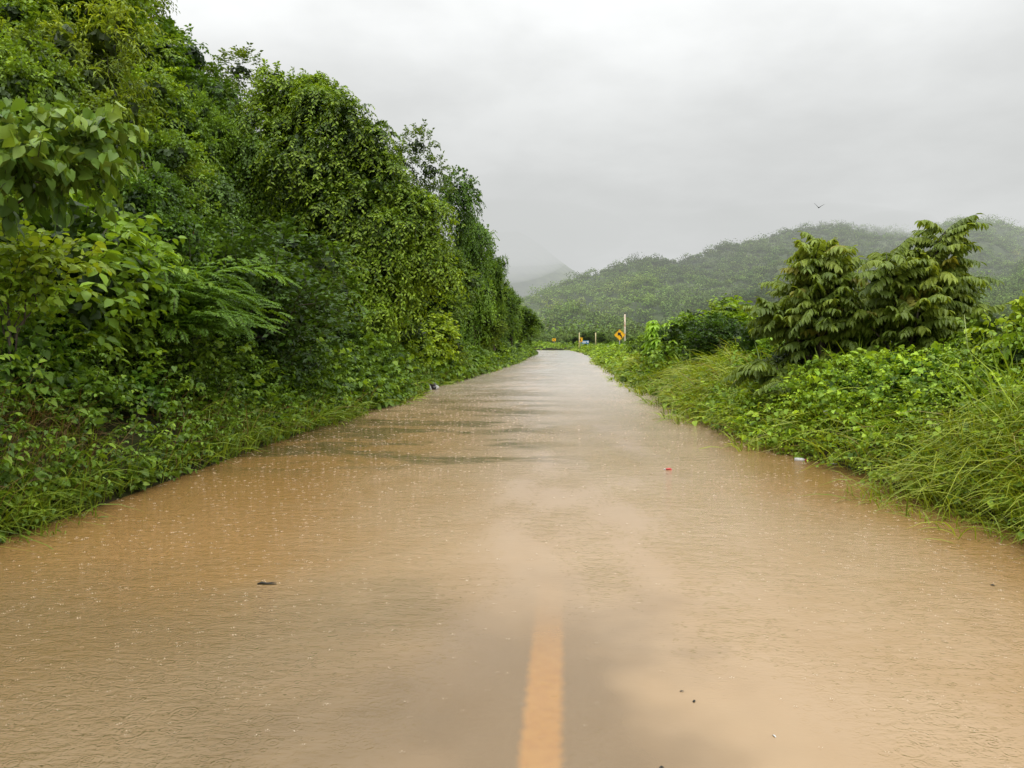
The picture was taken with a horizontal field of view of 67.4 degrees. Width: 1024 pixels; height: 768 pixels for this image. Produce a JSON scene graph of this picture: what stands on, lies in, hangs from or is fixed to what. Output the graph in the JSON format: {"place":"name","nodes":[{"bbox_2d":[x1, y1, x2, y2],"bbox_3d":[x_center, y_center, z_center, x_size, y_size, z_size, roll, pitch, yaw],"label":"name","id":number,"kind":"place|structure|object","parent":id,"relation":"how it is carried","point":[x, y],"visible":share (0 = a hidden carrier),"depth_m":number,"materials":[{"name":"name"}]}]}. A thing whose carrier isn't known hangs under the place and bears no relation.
{"place":"outdoors","nodes":[
{"label":"outdoors","id":0,"kind":"place"},
{"bbox_2d":[0,350,1023,767],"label":"flood water","id":1,"kind":"structure","parent":0,"point":[580,658],"depth_m":4.16,"materials":[{"name":"brown liquid"}]},
{"bbox_2d":[257,582,274,584],"bbox_3d":[-1.463,1.188,4.595,0.116,0.018,0.029,0,3,-2],"label":"drifting stick","id":2,"kind":"object","parent":1,"relation":"on","point":[266,583],"visible":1,"depth_m":4.58,"materials":[{"name":"brown wood"}]},
{"bbox_2d":[0,384,1023,767],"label":"rain splashes","id":3,"kind":"object","parent":1,"relation":"on","point":[488,522],"visible":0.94,"depth_m":6.82,"materials":[{"name":"liquid"}]},
{"bbox_2d":[794,458,806,460],"bbox_3d":[3.506,0.922,9.334,0.140,0.053,0.054,1,3,18],"label":"floating bottle","id":4,"kind":"object","parent":1,"relation":"on","point":[799,459],"visible":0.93,"depth_m":9.31,"materials":[{"name":"white plastic"}]},
{"bbox_2d":[0,330,1023,548],"bbox_3d":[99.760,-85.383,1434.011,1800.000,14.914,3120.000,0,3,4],"label":"ground","id":5,"kind":"structure","parent":0,"point":[109,429],"depth_m":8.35,"materials":[{"name":"green plant"}]},
{"bbox_2d":[0,306,70,424],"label":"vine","id":6,"kind":"object","parent":5,"relation":"on","point":[36,344],"visible":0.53,"depth_m":7.48,"materials":[{"name":"green plant"}]},
{"bbox_2d":[6,313,93,414],"bbox_3d":[-4.941,-0.136,8.279,0.779,1.247,1.004,-1,3,-12],"label":"bush","id":7,"kind":"object","parent":5,"relation":"on","point":[74,346],"visible":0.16,"depth_m":8.20,"materials":[{"name":"green plant"}]},
{"bbox_2d":[0,24,109,232],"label":"tree","id":8,"kind":"object","parent":5,"relation":"on","point":[47,83],"visible":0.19,"depth_m":11.15,"materials":[{"name":"green plant"}]},
{"bbox_2d":[0,213,115,422],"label":"lime shrub","id":9,"kind":"object","parent":5,"relation":"on","point":[37,275],"visible":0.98,"depth_m":7.17,"materials":[{"name":"green plant"}]},
{"bbox_2d":[0,12,120,101],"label":"tree","id":10,"kind":"object","parent":5,"relation":"on","point":[16,34],"visible":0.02,"depth_m":13.51,"materials":[{"name":"green plant"}]},
{"bbox_2d":[24,363,134,435],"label":"vine","id":11,"kind":"object","parent":5,"relation":"on","point":[107,399],"visible":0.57,"depth_m":7.71,"materials":[{"name":"green plant"}]},
{"bbox_2d":[0,92,159,238],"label":"heart leaved tree","id":12,"kind":"object","parent":5,"relation":"on","point":[35,156],"visible":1,"depth_m":6.52,"materials":[{"name":"green plant"}]},
{"bbox_2d":[0,0,191,101],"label":"tree","id":13,"kind":"object","parent":5,"relation":"on","point":[17,12],"visible":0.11,"depth_m":20.46,"materials":[{"name":"green plant"}]},
{"bbox_2d":[40,85,153,225],"bbox_3d":[-6.591,-2.440,12.182,2.559,4.457,2.556,2,4,33],"label":"tree","id":14,"kind":"object","parent":5,"relation":"on","point":[91,103],"visible":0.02,"depth_m":11.85,"materials":[{"name":"green plant"}]},
{"bbox_2d":[0,187,197,370],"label":"bush","id":15,"kind":"object","parent":5,"relation":"on","point":[87,309],"visible":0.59,"depth_m":8.58,"materials":[{"name":"green plant"}]},
{"bbox_2d":[12,0,214,206],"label":"tree","id":16,"kind":"object","parent":5,"relation":"on","point":[98,41],"visible":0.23,"depth_m":13.37,"materials":[{"name":"green plant"}]},
{"bbox_2d":[75,0,188,45],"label":"tree","id":17,"kind":"object","parent":5,"relation":"on","point":[158,11],"visible":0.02,"depth_m":26.48,"materials":[{"name":"green plant"}]},
{"bbox_2d":[108,365,171,418],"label":"vine","id":18,"kind":"object","parent":5,"relation":"on","point":[146,386],"visible":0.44,"depth_m":8.86,"materials":[{"name":"green plant"}]},
{"bbox_2d":[68,154,215,372],"bbox_3d":[-5.625,-1.572,11.324,2.187,3.810,2.185,-2,4,-37],"label":"tree","id":19,"kind":"object","parent":5,"relation":"on","point":[158,196],"visible":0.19,"depth_m":11.06,"materials":[{"name":"green plant"}]},
{"bbox_2d":[83,203,220,410],"bbox_3d":[-5.258,-0.912,9.986,2.672,2.986,2.073,2,4,29],"label":"bush","id":20,"kind":"object","parent":5,"relation":"on","point":[160,249],"visible":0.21,"depth_m":9.80,"materials":[{"name":"green plant"}]},
{"bbox_2d":[107,56,228,191],"bbox_3d":[-7.995,-4.043,16.433,3.769,5.836,3.765,0,3,-9],"label":"tree","id":21,"kind":"object","parent":5,"relation":"on","point":[166,124],"visible":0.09,"depth_m":16.19,"materials":[{"name":"green plant"}]},
{"bbox_2d":[62,248,301,370],"bbox_3d":[-4.769,-0.607,10.288,3.738,2.373,3.154,-1,4,-25],"label":"feathery shrub","id":22,"kind":"object","parent":5,"relation":"on","point":[190,324],"visible":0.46,"depth_m":10.02,"materials":[{"name":"green plant"}]},
{"bbox_2d":[126,125,239,362],"bbox_3d":[-6.286,-2.375,13.887,2.808,4.604,2.805,0,3,-6],"label":"tree","id":23,"kind":"object","parent":5,"relation":"on","point":[174,159],"visible":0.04,"depth_m":13.67,"materials":[{"name":"green plant"}]},
{"bbox_2d":[125,9,251,159],"bbox_3d":[-11.617,-7.641,25.536,6.625,9.243,6.632,1,3,19],"label":"tree","id":24,"kind":"object","parent":5,"relation":"on","point":[191,69],"visible":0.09,"depth_m":24.55,"materials":[{"name":"green plant"}]},
{"bbox_2d":[152,76,227,182],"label":"tree","id":25,"kind":"object","parent":5,"relation":"on","point":[193,125],"visible":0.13,"depth_m":18.45,"materials":[{"name":"green plant"}]},
{"bbox_2d":[161,373,222,418],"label":"vine","id":26,"kind":"object","parent":5,"relation":"on","point":[196,396],"visible":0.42,"depth_m":10.31,"materials":[{"name":"green plant"}]},
{"bbox_2d":[187,83,244,211],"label":"tree","id":27,"kind":"object","parent":5,"relation":"on","point":[215,120],"visible":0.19,"depth_m":20.60,"materials":[{"name":"green plant"}]},
{"bbox_2d":[203,74,262,172],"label":"tree","id":28,"kind":"object","parent":5,"relation":"on","point":[234,85],"visible":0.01,"depth_m":34.03,"materials":[{"name":"green plant"}]},
{"bbox_2d":[151,213,318,379],"bbox_3d":[-4.964,-1.056,12.171,3.315,3.414,3.445,1,3,16],"label":"shrub","id":29,"kind":"object","parent":5,"relation":"on","point":[220,250],"visible":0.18,"depth_m":12.05,"materials":[{"name":"green plant"}]},
{"bbox_2d":[201,41,280,135],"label":"tree","id":30,"kind":"object","parent":5,"relation":"on","point":[240,69],"visible":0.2,"depth_m":36.01,"materials":[{"name":"green plant"}]},
{"bbox_2d":[192,171,290,277],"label":"tree","id":31,"kind":"object","parent":5,"relation":"on","point":[227,194],"visible":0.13,"depth_m":16.16,"materials":[{"name":"green plant"}]},
{"bbox_2d":[220,381,262,403],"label":"vine","id":32,"kind":"object","parent":5,"relation":"on","point":[246,386],"visible":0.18,"depth_m":11.94,"materials":[{"name":"green plant"}]},
{"bbox_2d":[219,118,283,240],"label":"tree","id":33,"kind":"object","parent":5,"relation":"on","point":[244,153],"visible":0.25,"depth_m":21.44,"materials":[{"name":"green plant"}]},
{"bbox_2d":[161,212,364,395],"bbox_3d":[-4.732,-1.018,13.294,4.344,3.913,4.180,-2,4,-32],"label":"shrub","id":34,"kind":"object","parent":5,"relation":"on","point":[302,280],"visible":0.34,"depth_m":13.17,"materials":[{"name":"green plant"}]},
{"bbox_2d":[0,279,527,427],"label":"undergrowth","id":35,"kind":"object","parent":5,"relation":"on","point":[56,367],"visible":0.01,"depth_m":9.57,"materials":[{"name":"green plant"}]},
{"bbox_2d":[0,288,538,542],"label":"bank weeds","id":36,"kind":"object","parent":5,"relation":"on","point":[476,355],"visible":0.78,"depth_m":9.90,"materials":[{"name":"green plant"}]},
{"bbox_2d":[211,301,330,381],"bbox_3d":[-5.164,-0.445,16.299,2.633,3.012,2.736,0,3,0],"label":"shrub","id":37,"kind":"object","parent":5,"relation":"on","point":[315,332],"visible":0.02,"depth_m":16.14,"materials":[{"name":"green plant"}]},
{"bbox_2d":[190,215,381,387],"bbox_3d":[-5.636,-1.475,17.308,5.461,4.509,5.254,0,3,-8],"label":"shrub","id":38,"kind":"object","parent":5,"relation":"on","point":[284,229],"visible":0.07,"depth_m":16.68,"materials":[{"name":"green plant"}]},
{"bbox_2d":[259,129,332,222],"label":"tree","id":39,"kind":"object","parent":5,"relation":"on","point":[280,201],"visible":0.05,"depth_m":25.72,"materials":[{"name":"green plant"}]},
{"bbox_2d":[288,375,322,402],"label":"bush","id":40,"kind":"object","parent":5,"relation":"on","point":[310,388],"visible":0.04,"depth_m":15.05,"materials":[{"name":"green plant"}]},
{"bbox_2d":[289,249,357,355],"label":"shrub","id":41,"kind":"object","parent":5,"relation":"on","point":[313,266],"visible":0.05,"depth_m":18.57,"materials":[{"name":"green plant"}]},
{"bbox_2d":[320,317,367,367],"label":"shrub","id":42,"kind":"object","parent":5,"relation":"on","point":[349,335],"visible":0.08,"depth_m":18.86,"materials":[{"name":"green plant"}]},
{"bbox_2d":[321,362,375,393],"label":"shrub","id":43,"kind":"object","parent":5,"relation":"on","point":[358,369],"visible":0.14,"depth_m":17.15,"materials":[{"name":"green plant"}]},
{"bbox_2d":[229,58,469,364],"bbox_3d":[-4.888,-4.758,22.050,7.154,9.373,4.841,0,3,4],"label":"drooping tree","id":44,"kind":"object","parent":5,"relation":"on","point":[374,212],"visible":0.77,"depth_m":21.34,"materials":[{"name":"green plant"}]},
{"bbox_2d":[353,319,396,354],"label":"shrub","id":45,"kind":"object","parent":5,"relation":"on","point":[373,330],"visible":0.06,"depth_m":20.39,"materials":[{"name":"green plant"}]},
{"bbox_2d":[387,313,441,373],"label":"bush","id":46,"kind":"object","parent":5,"relation":"on","point":[418,346],"visible":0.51,"depth_m":24.48,"materials":[{"name":"green plant"}]},
{"bbox_2d":[389,118,456,221],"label":"tree","id":47,"kind":"object","parent":5,"relation":"on","point":[427,170],"visible":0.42,"depth_m":31.97,"materials":[{"name":"green plant"}]},
{"bbox_2d":[429,383,438,389],"bbox_3d":[-2.402,0.088,23.212,0.414,0.313,0.290,0,3,4],"label":"rubbish bag","id":48,"kind":"object","parent":5,"relation":"on","point":[433,386],"visible":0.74,"depth_m":23.13,"materials":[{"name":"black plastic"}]},
{"bbox_2d":[412,310,462,363],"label":"bush","id":49,"kind":"object","parent":5,"relation":"on","point":[442,337],"visible":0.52,"depth_m":26.80,"materials":[{"name":"green plant"}]},
{"bbox_2d":[394,237,488,332],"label":"tree","id":50,"kind":"object","parent":5,"relation":"on","point":[468,282],"visible":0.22,"depth_m":29.32,"materials":[{"name":"green plant"}]},
{"bbox_2d":[441,279,476,324],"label":"tree","id":51,"kind":"object","parent":5,"relation":"on","point":[464,310],"visible":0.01,"depth_m":36.29,"materials":[{"name":"green plant"}]},
{"bbox_2d":[447,333,474,366],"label":"shrub","id":52,"kind":"object","parent":5,"relation":"on","point":[459,348],"visible":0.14,"depth_m":30.19,"materials":[{"name":"green plant"}]},
{"bbox_2d":[437,164,485,343],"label":"tree","id":53,"kind":"object","parent":5,"relation":"on","point":[465,187],"visible":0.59,"depth_m":34.72,"materials":[{"name":"green plant"}]},
{"bbox_2d":[448,208,499,348],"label":"tree","id":54,"kind":"object","parent":5,"relation":"on","point":[477,258],"visible":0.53,"depth_m":38.64,"materials":[{"name":"green plant"}]},
{"bbox_2d":[465,310,507,354],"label":"tree","id":55,"kind":"object","parent":5,"relation":"on","point":[497,329],"visible":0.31,"depth_m":39.69,"materials":[{"name":"green plant"}]},
{"bbox_2d":[483,247,512,350],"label":"tree","id":56,"kind":"object","parent":5,"relation":"on","point":[499,275],"visible":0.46,"depth_m":46.65,"materials":[{"name":"green plant"}]},
{"bbox_2d":[491,339,514,356],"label":"bush","id":57,"kind":"object","parent":5,"relation":"on","point":[500,350],"visible":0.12,"depth_m":47.66,"materials":[{"name":"green plant"}]},
{"bbox_2d":[490,294,523,337],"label":"tree","id":58,"kind":"object","parent":5,"relation":"on","point":[511,308],"visible":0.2,"depth_m":51.72,"materials":[{"name":"green plant"}]},
{"bbox_2d":[502,285,524,345],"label":"tree","id":59,"kind":"object","parent":5,"relation":"on","point":[512,337],"visible":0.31,"depth_m":59.71,"materials":[{"name":"green plant"}]},
{"bbox_2d":[514,342,525,353],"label":"bush","id":60,"kind":"object","parent":5,"relation":"on","point":[518,345],"visible":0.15,"depth_m":61.98,"materials":[{"name":"green plant"}]},
{"bbox_2d":[516,305,543,342],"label":"tree","id":61,"kind":"object","parent":5,"relation":"on","point":[529,321],"visible":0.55,"depth_m":71.19,"materials":[{"name":"green plant"}]},
{"bbox_2d":[522,320,547,344],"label":"tree","id":62,"kind":"object","parent":5,"relation":"on","point":[541,325],"visible":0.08,"depth_m":81.06,"materials":[{"name":"green plant"}]},
{"bbox_2d":[568,335,578,343],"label":"tree","id":63,"kind":"object","parent":5,"relation":"on","point":[574,339],"visible":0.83,"depth_m":148.69,"materials":[{"name":"green plant"}]},
{"bbox_2d":[578,331,594,342],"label":"tree","id":64,"kind":"object","parent":5,"relation":"on","point":[587,335],"visible":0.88,"depth_m":148.42,"materials":[{"name":"green plant"}]},
{"bbox_2d":[593,332,608,343],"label":"tree","id":65,"kind":"object","parent":5,"relation":"on","point":[601,337],"visible":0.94,"depth_m":146.45,"materials":[{"name":"green plant"}]},
{"bbox_2d":[614,330,624,344],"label":"curve sign","id":66,"kind":"object","parent":5,"relation":"on","point":[619,334],"visible":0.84,"depth_m":69.35,"materials":[{"name":"yellow metal"}]},
{"bbox_2d":[624,313,625,344],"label":"bare pole","id":67,"kind":"object","parent":5,"relation":"on","point":[625,327],"visible":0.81,"depth_m":79.11,"materials":[{"name":"white"}]},
{"bbox_2d":[624,334,644,348],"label":"bush","id":68,"kind":"object","parent":5,"relation":"on","point":[637,341],"visible":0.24,"depth_m":44.23,"materials":[{"name":"green plant"}]},
{"bbox_2d":[625,338,657,361],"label":"shrub","id":69,"kind":"object","parent":5,"relation":"on","point":[636,348],"visible":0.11,"depth_m":28.51,"materials":[{"name":"green plant"}]},
{"bbox_2d":[640,320,682,360],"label":"lobed leaf plant","id":70,"kind":"object","parent":5,"relation":"on","point":[652,329],"visible":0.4,"depth_m":25.54,"materials":[{"name":"green plant"}]},
{"bbox_2d":[660,300,733,363],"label":"bush","id":71,"kind":"object","parent":5,"relation":"on","point":[713,307],"visible":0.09,"depth_m":23.47,"materials":[{"name":"green plant"}]},
{"bbox_2d":[532,338,886,349],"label":"plain scrub","id":72,"kind":"object","parent":5,"relation":"on","point":[553,345],"visible":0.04,"depth_m":127.90,"materials":[{"name":"green plant"}]},
{"bbox_2d":[675,311,755,365],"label":"shrub","id":73,"kind":"object","parent":5,"relation":"on","point":[710,325],"visible":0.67,"depth_m":18.87,"materials":[{"name":"green plant"}]},
{"bbox_2d":[697,293,757,329],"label":"bush","id":74,"kind":"object","parent":5,"relation":"on","point":[735,313],"visible":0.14,"depth_m":23.99,"materials":[{"name":"green plant"}]},
{"bbox_2d":[716,315,765,360],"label":"bush","id":75,"kind":"object","parent":5,"relation":"on","point":[738,338],"visible":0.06,"depth_m":17.61,"materials":[{"name":"green plant"}]},
{"bbox_2d":[728,328,798,383],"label":"bush","id":76,"kind":"object","parent":5,"relation":"on","point":[748,345],"visible":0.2,"depth_m":14.94,"materials":[{"name":"green plant"}]},
{"bbox_2d":[748,342,842,410],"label":"shrub","id":77,"kind":"object","parent":5,"relation":"on","point":[778,358],"visible":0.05,"depth_m":12.54,"materials":[{"name":"green plant"}]},
{"bbox_2d":[569,328,1023,549],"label":"verge grass","id":78,"kind":"structure","parent":5,"relation":"on","point":[977,443],"depth_m":7.30,"materials":[{"name":"green plant"}]},
{"bbox_2d":[570,337,1023,539],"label":"verge weeds","id":79,"kind":"object","parent":5,"relation":"on","point":[870,359],"visible":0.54,"depth_m":9.30,"materials":[{"name":"green plant"}]},
{"bbox_2d":[964,315,981,363],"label":"grass stalk","id":80,"kind":"object","parent":79,"relation":"on","point":[967,341],"depth_m":8.94,"materials":[{"name":"green plant"}]},
{"bbox_2d":[715,231,894,405],"bbox_3d":[4.480,-0.807,11.985,2.631,3.118,1.978,0,3,4],"label":"feather leaved tree","id":81,"kind":"object","parent":5,"relation":"on","point":[807,310],"visible":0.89,"depth_m":11.60,"materials":[{"name":"green plant"}]},
{"bbox_2d":[776,338,894,370],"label":"shrub","id":82,"kind":"object","parent":5,"relation":"on","point":[860,344],"visible":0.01,"depth_m":12.74,"materials":[{"name":"green plant"}]},
{"bbox_2d":[818,352,915,427],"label":"vine","id":83,"kind":"object","parent":5,"relation":"on","point":[871,374],"visible":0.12,"depth_m":10.28,"materials":[{"name":"green plant"}]},
{"bbox_2d":[866,347,962,433],"bbox_3d":[5.294,0.151,9.500,1.839,1.220,1.175,-1,4,-25],"label":"vine","id":84,"kind":"object","parent":5,"relation":"on","point":[906,372],"visible":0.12,"depth_m":9.40,"materials":[{"name":"green plant"}]},
{"bbox_2d":[832,213,1011,359],"bbox_3d":[5.922,-0.845,11.235,2.426,3.129,1.809,0,3,4],"label":"feather leaved tree","id":85,"kind":"object","parent":5,"relation":"on","point":[933,294],"visible":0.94,"depth_m":10.88,"materials":[{"name":"green plant"}]},
{"bbox_2d":[946,313,985,360],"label":"bush","id":86,"kind":"object","parent":5,"relation":"on","point":[961,344],"visible":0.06,"depth_m":10.21,"materials":[{"name":"green plant"}]},
{"bbox_2d":[911,358,1022,445],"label":"vine","id":87,"kind":"object","parent":5,"relation":"on","point":[933,381],"visible":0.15,"depth_m":8.45,"materials":[{"name":"green plant"}]},
{"bbox_2d":[943,290,1023,373],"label":"bush","id":88,"kind":"object","parent":5,"relation":"on","point":[991,322],"visible":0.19,"depth_m":8.90,"materials":[{"name":"green plant"}]},
{"bbox_2d":[962,315,1023,381],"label":"bush","id":89,"kind":"object","parent":5,"relation":"on","point":[1014,338],"visible":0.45,"depth_m":8.18,"materials":[{"name":"green plant"}]},
{"bbox_2d":[451,231,579,301],"bbox_3d":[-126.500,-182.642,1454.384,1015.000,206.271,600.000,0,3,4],"label":"mountain","id":90,"kind":"structure","parent":0,"point":[531,262],"depth_m":1351.63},
{"bbox_2d":[149,0,1023,276],"label":"sky","id":91,"kind":"structure","parent":0,"point":[596,132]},
{"bbox_2d":[641,311,716,369],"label":"bush","id":92,"kind":"object","parent":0,"point":[671,339],"visible":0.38,"depth_m":21.90,"materials":[{"name":"green plant"}]},
{"bbox_2d":[527,222,1023,333],"bbox_3d":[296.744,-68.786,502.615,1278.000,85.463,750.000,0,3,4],"label":"hills","id":93,"kind":"structure","parent":0,"point":[997,249],"depth_m":333.38,"materials":[{"name":"green plant"}]},
{"bbox_2d":[519,214,1023,343],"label":"hillside woodland","id":94,"kind":"object","parent":93,"relation":"on","point":[1012,288],"visible":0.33,"depth_m":319.51,"materials":[{"name":"green plant"}]}
]}

